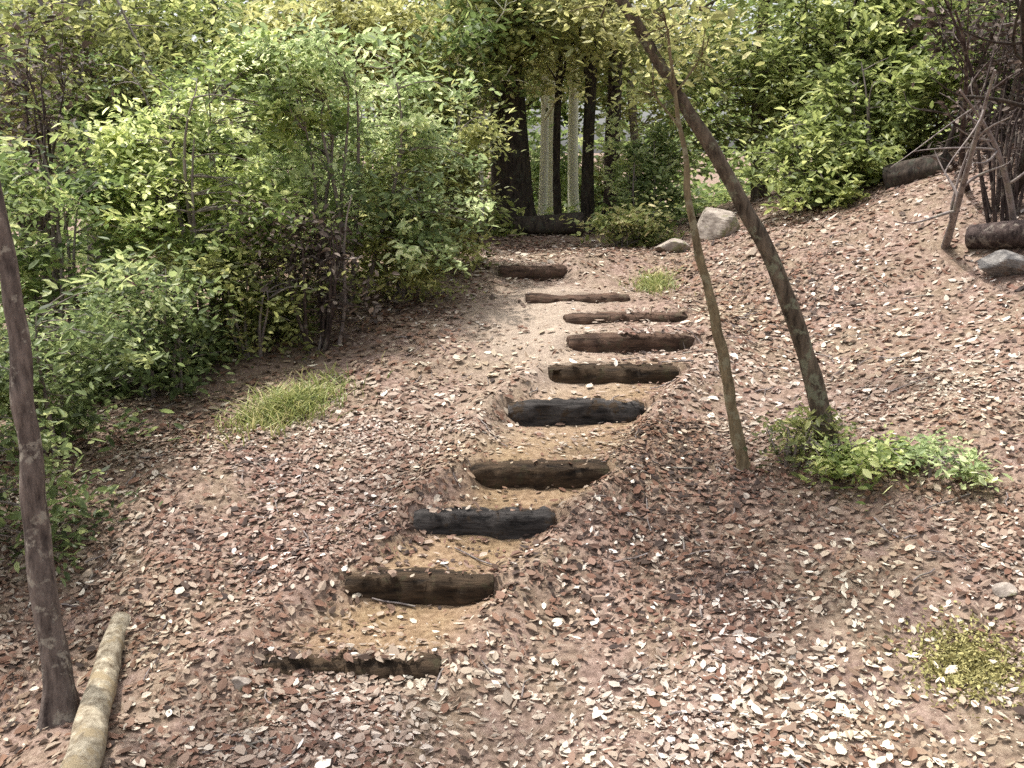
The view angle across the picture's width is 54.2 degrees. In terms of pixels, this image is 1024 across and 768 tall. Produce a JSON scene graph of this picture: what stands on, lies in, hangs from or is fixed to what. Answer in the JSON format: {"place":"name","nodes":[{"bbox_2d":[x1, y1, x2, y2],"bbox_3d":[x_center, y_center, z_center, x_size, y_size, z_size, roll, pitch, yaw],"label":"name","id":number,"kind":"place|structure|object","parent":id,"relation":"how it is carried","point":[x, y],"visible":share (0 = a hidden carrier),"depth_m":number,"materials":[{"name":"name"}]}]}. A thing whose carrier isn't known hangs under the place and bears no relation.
{"place":"outdoors","nodes":[
{"label":"outdoors","id":0,"kind":"place"},
{"bbox_2d":[0,0,995,153],"label":"sky","id":1,"kind":"structure","parent":0,"point":[644,114],"materials":[{"name":"white"}]},
{"bbox_2d":[0,114,1023,767],"bbox_3d":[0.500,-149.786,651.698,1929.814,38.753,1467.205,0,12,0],"label":"ground","id":2,"kind":"structure","parent":0,"point":[534,322],"depth_m":5.25,"materials":[{"name":"soil"}]},
{"bbox_2d":[0,0,80,731],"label":"slim tree","id":3,"kind":"object","parent":2,"relation":"on","point":[60,701],"visible":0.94,"depth_m":3.98,"materials":[{"name":"brown plant"}]},
{"bbox_2d":[0,1,109,247],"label":"tree","id":4,"kind":"object","parent":2,"relation":"on","point":[35,167],"visible":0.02,"depth_m":15.48,"materials":[{"name":"green plant"}]},
{"bbox_2d":[0,0,119,323],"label":"shrub","id":5,"kind":"object","parent":2,"relation":"on","point":[44,127],"visible":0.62,"depth_m":8.05,"materials":[{"name":"green plant"}]},
{"bbox_2d":[0,132,162,586],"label":"shrub","id":6,"kind":"object","parent":2,"relation":"on","point":[57,510],"visible":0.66,"depth_m":5.16,"materials":[{"name":"green plant"}]},
{"bbox_2d":[59,611,130,767],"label":"fallen log","id":7,"kind":"object","parent":2,"relation":"on","point":[88,741],"visible":0.99,"depth_m":3.96,"materials":[{"name":"brown wood"}]},
{"bbox_2d":[0,112,190,390],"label":"shrub","id":8,"kind":"object","parent":2,"relation":"on","point":[24,195],"visible":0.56,"depth_m":7.21,"materials":[{"name":"green plant"}]},
{"bbox_2d":[0,261,196,462],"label":"shrub","id":9,"kind":"object","parent":2,"relation":"on","point":[76,351],"visible":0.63,"depth_m":5.89,"materials":[{"name":"green plant"}]},
{"bbox_2d":[0,0,257,274],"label":"tree","id":10,"kind":"object","parent":2,"relation":"on","point":[82,25],"visible":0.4,"depth_m":10.52,"materials":[{"name":"green plant"}]},
{"bbox_2d":[5,36,257,268],"bbox_3d":[-3.690,-2.320,10.298,2.649,2.452,2.216,0,12,0],"label":"shrub","id":11,"kind":"object","parent":2,"relation":"on","point":[76,124],"visible":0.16,"depth_m":10.02,"materials":[{"name":"green plant"}]},
{"bbox_2d":[34,237,258,413],"bbox_3d":[-2.506,-0.474,7.072,1.657,1.213,1.647,8,14,35],"label":"shrub","id":12,"kind":"object","parent":2,"relation":"on","point":[164,304],"visible":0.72,"depth_m":6.81,"materials":[{"name":"green plant"}]},
{"bbox_2d":[3,0,360,240],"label":"tree","id":13,"kind":"object","parent":2,"relation":"on","point":[215,22],"visible":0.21,"depth_m":11.91,"materials":[{"name":"green plant"}]},
{"bbox_2d":[36,11,349,346],"bbox_3d":[-2.473,-1.582,7.808,2.484,2.559,2.029,0,12,0],"label":"shrub","id":14,"kind":"object","parent":2,"relation":"on","point":[168,211],"visible":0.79,"depth_m":7.55,"materials":[{"name":"green plant"}]},
{"bbox_2d":[232,676,251,691],"bbox_3d":[-1.130,1.251,4.174,0.082,0.069,0.052,4,12,19],"label":"stone","id":15,"kind":"object","parent":2,"relation":"on","point":[239,682],"visible":0.91,"depth_m":4.15,"materials":[{"name":"beige stone"}]},
{"bbox_2d":[147,232,366,362],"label":"shrub","id":16,"kind":"object","parent":2,"relation":"on","point":[259,323],"visible":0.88,"depth_m":7.32,"materials":[{"name":"green plant"}]},
{"bbox_2d":[160,353,392,478],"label":"grass clump","id":17,"kind":"object","parent":2,"relation":"on","point":[280,406],"visible":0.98,"depth_m":6.48,"materials":[{"name":"green plant"}]},
{"bbox_2d":[194,52,393,255],"bbox_3d":[-2.352,-2.558,10.829,2.738,2.410,2.051,0,12,0],"label":"shrub","id":18,"kind":"object","parent":2,"relation":"on","point":[291,150],"visible":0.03,"depth_m":10.76,"materials":[{"name":"green plant"}]},
{"bbox_2d":[204,180,400,353],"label":"shrub","id":19,"kind":"object","parent":2,"relation":"on","point":[326,320],"visible":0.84,"depth_m":7.42,"materials":[{"name":"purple plant"}]},
{"bbox_2d":[154,7,500,306],"bbox_3d":[-1.568,-1.823,8.482,2.964,2.388,2.608,0,12,0],"label":"shrub","id":20,"kind":"object","parent":2,"relation":"on","point":[421,127],"visible":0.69,"depth_m":8.13,"materials":[{"name":"green plant"}]},
{"bbox_2d":[317,249,348,350],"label":"dead branch","id":21,"kind":"object","parent":2,"relation":"on","point":[320,344],"visible":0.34,"depth_m":7.53,"materials":[{"name":"brown wood"}]},
{"bbox_2d":[337,195,357,344],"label":"dead branch","id":22,"kind":"object","parent":2,"relation":"on","point":[342,324],"visible":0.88,"depth_m":7.47,"materials":[{"name":"brown wood"}]},
{"bbox_2d":[259,651,440,680],"bbox_3d":[-0.705,1.279,4.362,0.798,0.221,0.179,0,12,0],"label":"timber step","id":23,"kind":"object","parent":2,"relation":"on","point":[426,663],"visible":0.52,"depth_m":4.30,"materials":[{"name":"brown wood"}]},
{"bbox_2d":[191,0,522,215],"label":"tree","id":24,"kind":"object","parent":2,"relation":"on","point":[352,16],"visible":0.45,"depth_m":11.12,"materials":[{"name":"green plant"}]},
{"bbox_2d":[330,126,494,306],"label":"shrub","id":25,"kind":"object","parent":2,"relation":"on","point":[406,285],"visible":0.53,"depth_m":8.35,"materials":[{"name":"green plant"}]},
{"bbox_2d":[345,567,493,606],"bbox_3d":[-0.445,1.038,4.880,0.717,0.274,0.167,1,12,4],"label":"timber step","id":26,"kind":"object","parent":2,"relation":"on","point":[421,586],"visible":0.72,"depth_m":4.81,"materials":[{"name":"brown wood"}]},
{"bbox_2d":[343,27,529,237],"bbox_3d":[-0.924,-2.811,11.589,1.919,2.320,1.934,9,15,37],"label":"shrub","id":27,"kind":"object","parent":2,"relation":"on","point":[445,113],"visible":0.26,"depth_m":11.22,"materials":[{"name":"green plant"}]},
{"bbox_2d":[348,57,532,271],"bbox_3d":[-0.663,-2.005,9.342,1.803,1.978,1.207,-4,12,-19],"label":"shrub","id":28,"kind":"object","parent":2,"relation":"on","point":[476,131],"visible":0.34,"depth_m":9.27,"materials":[{"name":"green plant"}]},
{"bbox_2d":[361,0,546,212],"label":"tree","id":29,"kind":"object","parent":2,"relation":"on","point":[471,115],"visible":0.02,"depth_m":14.50,"materials":[{"name":"green plant"}]},
{"bbox_2d":[395,0,565,151],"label":"forest tree","id":30,"kind":"object","parent":2,"relation":"on","point":[481,20],"visible":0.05,"depth_m":12.02,"materials":[{"name":"green plant"}]},
{"bbox_2d":[413,506,554,539],"bbox_3d":[-0.146,0.799,5.364,0.753,0.280,0.174,0,12,0],"label":"timber step","id":31,"kind":"object","parent":2,"relation":"on","point":[504,523],"visible":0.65,"depth_m":5.30,"materials":[{"name":"grey wood"}]},
{"bbox_2d":[389,0,602,223],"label":"forest tree","id":32,"kind":"object","parent":2,"relation":"on","point":[472,40],"visible":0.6,"depth_m":10.89,"materials":[{"name":"green plant"}]},
{"bbox_2d":[0,0,1004,264],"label":"distant woodland","id":33,"kind":"object","parent":2,"relation":"on","point":[704,200],"visible":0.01,"depth_m":21.15,"materials":[{"name":"green plant"}]},
{"bbox_2d":[399,0,614,222],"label":"forest tree","id":34,"kind":"object","parent":2,"relation":"on","point":[516,167],"visible":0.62,"depth_m":11.92,"materials":[{"name":"green plant"}]},
{"bbox_2d":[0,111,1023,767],"bbox_3d":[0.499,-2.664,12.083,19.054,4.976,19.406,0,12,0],"label":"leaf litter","id":35,"kind":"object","parent":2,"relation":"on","point":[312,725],"visible":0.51,"depth_m":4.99,"materials":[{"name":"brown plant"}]},
{"bbox_2d":[498,264,566,280],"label":"timber step","id":36,"kind":"object","parent":2,"relation":"on","point":[543,273],"visible":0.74,"depth_m":9.33,"materials":[{"name":"brown wood"}]},
{"bbox_2d":[486,212,583,236],"bbox_3d":[0.275,-1.907,11.992,1.156,0.301,0.303,-1,12,-7],"label":"fallen log","id":37,"kind":"object","parent":2,"relation":"on","point":[542,224],"visible":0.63,"depth_m":11.90,"materials":[{"name":"brown wood"}]},
{"bbox_2d":[469,459,608,490],"bbox_3d":[0.153,0.562,5.704,0.802,0.269,0.170,0,12,0],"label":"timber step","id":38,"kind":"object","parent":2,"relation":"on","point":[540,476],"visible":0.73,"depth_m":5.63,"materials":[{"name":"brown wood"}]},
{"bbox_2d":[418,0,693,152],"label":"tree","id":39,"kind":"object","parent":2,"relation":"on","point":[564,117],"visible":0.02,"depth_m":17.76,"materials":[{"name":"green plant"}]},
{"bbox_2d":[460,0,657,214],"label":"forest tree","id":40,"kind":"object","parent":2,"relation":"on","point":[556,89],"visible":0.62,"depth_m":11.89,"materials":[{"name":"green plant"}]},
{"bbox_2d":[466,2,663,212],"bbox_3d":[0.716,-4.200,14.320,3.115,4.176,3.261,0,12,0],"label":"forest tree","id":41,"kind":"object","parent":2,"relation":"on","point":[573,194],"visible":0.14,"depth_m":14.78,"materials":[{"name":"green plant"}]},
{"bbox_2d":[523,2,607,212],"bbox_3d":[0.942,-4.736,14.415,2.519,5.220,3.021,-8,14,-34],"label":"forest tree","id":42,"kind":"object","parent":2,"relation":"on","point":[550,181],"visible":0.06,"depth_m":15.13,"materials":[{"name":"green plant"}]},
{"bbox_2d":[529,137,602,211],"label":"shrub","id":43,"kind":"object","parent":2,"relation":"on","point":[535,167],"visible":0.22,"depth_m":16.83,"materials":[{"name":"green plant"}]},
{"bbox_2d":[508,397,643,426],"bbox_3d":[0.419,0.270,6.559,0.894,0.350,0.192,0,12,0],"label":"timber step","id":44,"kind":"object","parent":2,"relation":"on","point":[567,412],"visible":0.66,"depth_m":6.50,"materials":[{"name":"black wood"}]},
{"bbox_2d":[525,292,629,303],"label":"timber step","id":45,"kind":"object","parent":2,"relation":"on","point":[535,298],"visible":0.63,"depth_m":8.42,"materials":[{"name":"brown wood"}]},
{"bbox_2d":[524,0,653,215],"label":"forest tree","id":46,"kind":"object","parent":2,"relation":"on","point":[543,171],"visible":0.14,"depth_m":14.51,"materials":[{"name":"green plant"}]},
{"bbox_2d":[505,0,680,234],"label":"forest tree","id":47,"kind":"object","parent":2,"relation":"on","point":[587,192],"visible":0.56,"depth_m":12.01,"materials":[{"name":"green plant"}]},
{"bbox_2d":[561,154,642,211],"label":"shrub","id":48,"kind":"object","parent":2,"relation":"on","point":[599,178],"visible":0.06,"depth_m":17.90,"materials":[{"name":"green plant"}]},
{"bbox_2d":[523,0,681,228],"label":"forest tree","id":49,"kind":"object","parent":2,"relation":"on","point":[612,85],"visible":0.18,"depth_m":13.79,"materials":[{"name":"green plant"}]},
{"bbox_2d":[548,363,678,384],"bbox_3d":[0.710,-0.006,7.064,0.914,0.278,0.167,0,12,-1],"label":"timber step","id":50,"kind":"object","parent":2,"relation":"on","point":[592,373],"visible":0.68,"depth_m":7.00,"materials":[{"name":"brown wood"}]},
{"bbox_2d":[549,190,689,248],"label":"shrub","id":51,"kind":"object","parent":2,"relation":"on","point":[628,221],"visible":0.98,"depth_m":10.93,"materials":[{"name":"green leaves"},{"name":"grey bark"}]},
{"bbox_2d":[563,310,691,324],"bbox_3d":[0.928,-0.485,7.991,1.056,0.194,0.164,-1,12,-7],"label":"timber step","id":52,"kind":"object","parent":2,"relation":"on","point":[605,317],"visible":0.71,"depth_m":7.92,"materials":[{"name":"brown wood"}]},
{"bbox_2d":[566,331,694,352],"bbox_3d":[0.901,-0.273,7.539,0.994,0.238,0.167,-2,12,-9],"label":"timber step","id":53,"kind":"object","parent":2,"relation":"on","point":[616,342],"visible":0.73,"depth_m":7.49,"materials":[{"name":"brown wood"}]},
{"bbox_2d":[538,0,730,212],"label":"tree","id":54,"kind":"object","parent":2,"relation":"on","point":[631,118],"visible":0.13,"depth_m":16.28,"materials":[{"name":"green plant"}]},
{"bbox_2d":[580,106,712,228],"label":"shrub","id":55,"kind":"object","parent":2,"relation":"on","point":[651,177],"visible":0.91,"depth_m":12.48,"materials":[{"name":"green plant"}]},
{"bbox_2d":[614,264,696,296],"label":"grass clump","id":56,"kind":"object","parent":2,"relation":"on","point":[656,283],"visible":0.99,"depth_m":8.97,"materials":[{"name":"green plant"}]},
{"bbox_2d":[590,0,751,473],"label":"slim tree","id":57,"kind":"object","parent":2,"relation":"on","point":[737,438],"visible":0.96,"depth_m":5.43,"materials":[{"name":"brown plant"}]},
{"bbox_2d":[654,238,689,252],"bbox_3d":[1.618,-1.393,10.144,0.370,0.171,0.333,0,12,0],"label":"boulder","id":58,"kind":"object","parent":2,"relation":"on","point":[675,245],"visible":0.69,"depth_m":10.01,"materials":[{"name":"grey stone"}]},
{"bbox_2d":[516,0,841,457],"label":"leaning tree","id":59,"kind":"object","parent":2,"relation":"on","point":[815,387],"visible":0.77,"depth_m":5.56,"materials":[{"name":"brown plant"}]},
{"bbox_2d":[697,207,740,241],"bbox_3d":[2.161,-1.636,10.467,0.492,0.430,0.560,0,12,0],"label":"boulder","id":60,"kind":"object","parent":2,"relation":"on","point":[714,223],"visible":0.77,"depth_m":10.27,"materials":[{"name":"grey stone"}]},
{"bbox_2d":[604,0,978,202],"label":"tree","id":61,"kind":"object","parent":2,"relation":"on","point":[750,61],"visible":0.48,"depth_m":11.94,"materials":[{"name":"green plant"}]},
{"bbox_2d":[743,397,864,484],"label":"undergrowth plant","id":62,"kind":"object","parent":2,"relation":"on","point":[810,425],"visible":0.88,"depth_m":5.66,"materials":[{"name":"green plant"}]},
{"bbox_2d":[722,93,919,214],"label":"shrub","id":63,"kind":"object","parent":2,"relation":"on","point":[800,175],"visible":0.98,"depth_m":9.93,"materials":[{"name":"green plant"}]},
{"bbox_2d":[791,422,932,510],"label":"undergrowth plant","id":64,"kind":"object","parent":2,"relation":"on","point":[862,458],"visible":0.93,"depth_m":5.39,"materials":[{"name":"green plant"}]},
{"bbox_2d":[719,0,1019,163],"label":"tree","id":65,"kind":"object","parent":2,"relation":"on","point":[879,26],"visible":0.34,"depth_m":10.92,"materials":[{"name":"green plant"}]},
{"bbox_2d":[752,17,1000,178],"bbox_3d":[3.843,-2.892,10.352,2.130,1.649,1.673,11,16,42],"label":"shrub","id":66,"kind":"object","parent":2,"relation":"on","point":[904,120],"visible":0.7,"depth_m":10.19,"materials":[{"name":"green plant"}]},
{"bbox_2d":[882,153,954,189],"bbox_3d":[3.904,-2.019,9.597,0.668,0.401,0.286,10,15,40],"label":"fallen log","id":67,"kind":"object","parent":2,"relation":"on","point":[909,171],"visible":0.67,"depth_m":9.52,"materials":[{"name":"brown wood"}]},
{"bbox_2d":[872,426,1012,491],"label":"undergrowth plant","id":68,"kind":"object","parent":2,"relation":"on","point":[966,472],"visible":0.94,"depth_m":5.26,"materials":[{"name":"green plant"}]},
{"bbox_2d":[876,600,1023,731],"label":"moss cushion","id":69,"kind":"object","parent":2,"relation":"on","point":[963,653],"visible":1,"depth_m":4.17,"materials":[{"name":"green plant"}]},
{"bbox_2d":[880,0,1023,137],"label":"tree","id":70,"kind":"object","parent":2,"relation":"on","point":[1011,79],"visible":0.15,"depth_m":10.35,"materials":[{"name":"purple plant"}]},
{"bbox_2d":[894,69,1012,248],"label":"dead branch","id":71,"kind":"object","parent":2,"relation":"on","point":[953,212],"visible":0.98,"depth_m":7.44,"materials":[{"name":"wood"}]},
{"bbox_2d":[891,77,1023,220],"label":"dead branch","id":72,"kind":"object","parent":2,"relation":"on","point":[997,154],"visible":0.89,"depth_m":7.50,"materials":[{"name":"brown wood"}]},
{"bbox_2d":[896,0,1023,156],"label":"shrub","id":73,"kind":"object","parent":2,"relation":"on","point":[979,28],"visible":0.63,"depth_m":9.18,"materials":[{"name":"brown plant"}]},
{"bbox_2d":[897,60,1023,222],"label":"shrub","id":74,"kind":"object","parent":2,"relation":"on","point":[994,207],"visible":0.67,"depth_m":8.11,"materials":[{"name":"brown plant"}]},
{"bbox_2d":[903,0,1017,157],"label":"dead branch","id":75,"kind":"object","parent":2,"relation":"on","point":[951,134],"visible":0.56,"depth_m":9.16,"materials":[{"name":"brown wood"}]},
{"bbox_2d":[903,42,1017,156],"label":"dead branch","id":76,"kind":"object","parent":2,"relation":"on","point":[909,150],"visible":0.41,"depth_m":10.03,"materials":[{"name":"brown wood"}]},
{"bbox_2d":[922,107,1019,172],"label":"dead branch","id":77,"kind":"object","parent":2,"relation":"on","point":[952,168],"visible":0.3,"depth_m":8.94,"materials":[{"name":"brown wood"}]},
{"bbox_2d":[931,0,1020,151],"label":"dead branch","id":78,"kind":"object","parent":2,"relation":"on","point":[971,72],"visible":0.59,"depth_m":8.84,"materials":[{"name":"brown wood"}]},
{"bbox_2d":[930,0,1023,201],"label":"dead branch","id":79,"kind":"object","parent":2,"relation":"on","point":[1020,6],"visible":0.86,"depth_m":7.13,"materials":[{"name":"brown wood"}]},
{"bbox_2d":[934,0,1022,191],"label":"dead branch","id":80,"kind":"object","parent":2,"relation":"on","point":[964,122],"visible":0.84,"depth_m":7.92,"materials":[{"name":"brown wood"}]},
{"bbox_2d":[965,219,1023,248],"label":"fallen log","id":81,"kind":"object","parent":2,"relation":"on","point":[1005,234],"visible":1,"depth_m":7.80,"materials":[{"name":"brown wood"}]},
{"bbox_2d":[976,250,1023,276],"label":"boulder","id":82,"kind":"object","parent":2,"relation":"on","point":[999,263],"visible":0.9,"depth_m":7.46,"materials":[{"name":"grey stone"}]},
{"bbox_2d":[984,0,1023,140],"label":"dead branch","id":83,"kind":"object","parent":2,"relation":"on","point":[1012,95],"visible":0.44,"depth_m":9.06,"materials":[{"name":"brown wood"}]},
{"bbox_2d":[992,582,1017,597],"bbox_3d":[2.216,0.929,4.499,0.109,0.065,0.080,2,12,12],"label":"stone","id":84,"kind":"object","parent":2,"relation":"on","point":[1004,589],"visible":1,"depth_m":4.48,"materials":[{"name":"beige stone"}]}
]}

